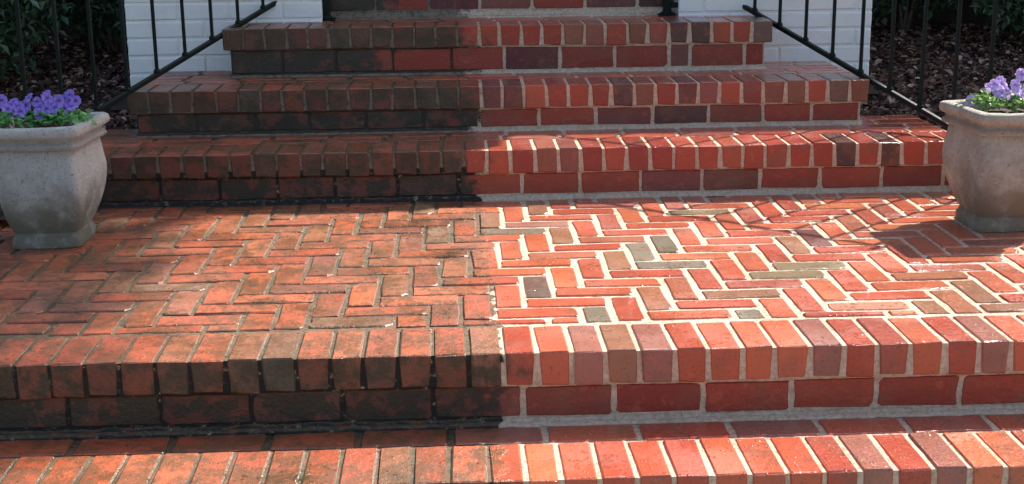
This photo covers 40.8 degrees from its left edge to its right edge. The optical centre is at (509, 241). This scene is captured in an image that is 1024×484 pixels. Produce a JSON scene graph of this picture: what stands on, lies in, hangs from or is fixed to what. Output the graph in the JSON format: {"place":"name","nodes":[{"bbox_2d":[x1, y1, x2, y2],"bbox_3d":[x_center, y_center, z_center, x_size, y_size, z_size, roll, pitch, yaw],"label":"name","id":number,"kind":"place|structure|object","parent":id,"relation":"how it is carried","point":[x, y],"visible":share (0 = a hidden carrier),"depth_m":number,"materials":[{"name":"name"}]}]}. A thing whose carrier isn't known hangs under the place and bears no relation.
{"place":"outdoors","nodes":[
{"label":"outdoors","id":0,"kind":"place"},
{"bbox_2d":[0,34,137,219],"bbox_3d":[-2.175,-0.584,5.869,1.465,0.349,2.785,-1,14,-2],"label":"bark mulch","id":1,"kind":"object","parent":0,"point":[119,117],"visible":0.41,"depth_m":6.35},
{"bbox_2d":[0,0,77,77],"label":"shrub","id":2,"kind":"object","parent":1,"relation":"on","point":[8,26],"visible":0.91,"depth_m":6.13,"materials":[{"name":"green plant"}]},
{"bbox_2d":[31,0,126,53],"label":"shrub","id":3,"kind":"object","parent":1,"relation":"on","point":[106,12],"visible":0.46,"depth_m":6.74,"materials":[{"name":"green plant"}]},
{"bbox_2d":[106,118,137,129],"bbox_3d":[-1.556,-0.479,5.589,0.240,0.026,0.435,-1,14,-2],"label":"garden bed","id":4,"kind":"object","parent":1,"relation":"on","point":[123,124],"visible":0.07,"depth_m":5.56,"materials":[{"name":"brown soil"}]},
{"bbox_2d":[110,97,128,109],"bbox_3d":[-1.673,-0.826,6.536,0.097,0.159,1.580,-1,14,-2],"label":"garden bed","id":5,"kind":"object","parent":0,"point":[122,104],"visible":0.09,"depth_m":5.85,"materials":[{"name":"brown soil"}]},
{"bbox_2d":[124,0,322,85],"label":"white brick pier","id":6,"kind":"structure","parent":0,"point":[215,57],"depth_m":5.70,"materials":[{"name":"white brick"}]},
{"bbox_2d":[0,191,1023,440],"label":"brick landing","id":7,"kind":"object","parent":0,"point":[202,321],"visible":0.94,"depth_m":3.54,"materials":[{"name":"red brick"}]},
{"bbox_2d":[0,112,108,248],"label":"stone planter","id":8,"kind":"object","parent":7,"relation":"on","point":[52,181],"visible":0.93,"depth_m":4.22,"materials":[{"name":"stone"}]},
{"bbox_2d":[0,93,40,127],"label":"pansy plant","id":9,"kind":"object","parent":8,"relation":"in","point":[16,109],"visible":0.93,"depth_m":4.25,"materials":[{"name":"purple plant"}]},
{"bbox_2d":[17,97,54,126],"bbox_3d":[-1.456,-0.407,4.279,0.134,0.090,0.120,1,14,8],"label":"pansy plant","id":10,"kind":"object","parent":8,"relation":"in","point":[38,104],"visible":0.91,"depth_m":4.26,"materials":[{"name":"purple plant"}]},
{"bbox_2d":[33,89,96,125],"bbox_3d":[-1.387,-0.416,4.279,0.199,0.112,0.163,-1,14,-2],"label":"pansy plant","id":11,"kind":"object","parent":8,"relation":"in","point":[64,106],"visible":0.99,"depth_m":4.27,"materials":[{"name":"purple plant"}]},
{"bbox_2d":[97,115,951,208],"bbox_3d":[-0.010,-0.312,5.168,3.296,0.187,0.609,-1,14,-2],"label":"brick step","id":12,"kind":"object","parent":7,"relation":"on","point":[889,153],"visible":0.81,"depth_m":4.90,"materials":[{"name":"red brick"}]},
{"bbox_2d":[127,61,869,138],"bbox_3d":[-0.042,-0.582,5.514,2.809,0.179,0.643,-1,14,-2],"label":"brick step","id":13,"kind":"object","parent":12,"relation":"on","point":[215,104],"visible":0.93,"depth_m":5.22,"materials":[{"name":"red brick"}]},
{"bbox_2d":[222,15,771,78],"bbox_3d":[-0.049,-0.818,5.696,2.202,0.201,0.394,-1,14,-2],"label":"brick step","id":14,"kind":"object","parent":13,"relation":"on","point":[457,46],"visible":0.99,"depth_m":5.52,"materials":[{"name":"red brick"}]},
{"bbox_2d":[330,0,674,20],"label":"brick porch","id":15,"kind":"object","parent":14,"relation":"on","point":[389,9],"visible":0.79,"depth_m":5.83,"materials":[{"name":"red brick"}]},
{"bbox_2d":[938,98,1023,231],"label":"stone planter","id":16,"kind":"object","parent":7,"relation":"on","point":[983,158],"visible":0.95,"depth_m":4.32,"materials":[{"name":"stone"}]},
{"bbox_2d":[964,76,1018,112],"bbox_3d":[1.528,-0.471,4.369,0.177,0.109,0.170,-1,14,-2],"label":"pansy plant","id":17,"kind":"object","parent":16,"relation":"in","point":[998,88],"visible":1,"depth_m":4.36,"materials":[{"name":"purple plant"}]},
{"bbox_2d":[999,68,1023,108],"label":"pansy plant","id":18,"kind":"object","parent":16,"relation":"in","point":[1017,87],"visible":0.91,"depth_m":4.36,"materials":[{"name":"purple plant"}]},
{"bbox_2d":[675,0,871,75],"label":"white brick pier","id":19,"kind":"structure","parent":0,"point":[781,46],"depth_m":5.81,"materials":[{"name":"white brick"}]},
{"bbox_2d":[860,21,1023,130],"bbox_3d":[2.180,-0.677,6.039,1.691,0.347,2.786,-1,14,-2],"label":"bark mulch","id":20,"kind":"object","parent":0,"point":[932,83],"visible":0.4,"depth_m":6.48,"materials":[{"name":"brown wood"}]},
{"bbox_2d":[868,86,878,93],"bbox_3d":[1.533,-0.897,6.662,0.065,0.140,1.580,-1,14,-2],"label":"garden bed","id":21,"kind":"object","parent":20,"relation":"on","point":[872,90],"visible":0.07,"depth_m":5.97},
{"bbox_2d":[874,59,882,66],"bbox_3d":[1.707,-0.833,6.371,0.052,0.019,0.026,-36,47,-14],"label":"fallen leaf","id":22,"kind":"object","parent":20,"relation":"on","point":[877,61],"visible":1,"depth_m":6.37,"materials":[{"name":"plant"}]},
{"bbox_2d":[872,0,889,10],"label":"shrub","id":23,"kind":"object","parent":20,"relation":"on","point":[875,1],"visible":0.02,"depth_m":7.12,"materials":[{"name":"green plant"}]},
{"bbox_2d":[860,104,903,115],"bbox_3d":[1.481,-0.544,5.709,0.260,0.029,0.435,-1,14,-2],"label":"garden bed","id":24,"kind":"object","parent":20,"relation":"on","point":[878,112],"visible":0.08,"depth_m":5.61,"materials":[{"name":"brown soil"}]},
{"bbox_2d":[872,0,965,33],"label":"shrub","id":25,"kind":"object","parent":20,"relation":"on","point":[904,14],"visible":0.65,"depth_m":7.10,"materials":[{"name":"green plant"}]},
{"bbox_2d":[943,69,952,75],"bbox_3d":[1.979,-0.766,6.209,0.025,0.020,0.061,-28,43,-26],"label":"fallen leaf","id":26,"kind":"object","parent":20,"relation":"on","point":[949,71],"visible":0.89,"depth_m":6.21,"materials":[{"name":"brown plant"}]},
{"bbox_2d":[969,0,1023,34],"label":"shrub","id":27,"kind":"object","parent":20,"relation":"on","point":[1009,17],"visible":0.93,"depth_m":6.66,"materials":[{"name":"green plant"}]},
{"label":"ground","id":28,"kind":"structure","parent":0,"visible":0},
{"bbox_2d":[14,0,335,111],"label":"iron railing","id":29,"kind":"object","parent":28,"relation":"on","point":[158,72],"visible":0.77,"depth_m":5.07,"materials":[{"name":"black metal"}]},
{"bbox_2d":[0,414,1023,483],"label":"brick step","id":30,"kind":"object","parent":28,"relation":"on","point":[977,449],"visible":1,"depth_m":3.13,"materials":[{"name":"red brick"}]},
{"bbox_2d":[4,0,1023,115],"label":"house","id":31,"kind":"structure","parent":28,"relation":"on","point":[948,15],"depth_m":7.44,"materials":[{"name":"brick"}]},
{"bbox_2d":[657,0,997,128],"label":"iron railing","id":32,"kind":"object","parent":28,"relation":"on","point":[668,5],"visible":0.76,"depth_m":5.17,"materials":[{"name":"black metal"}]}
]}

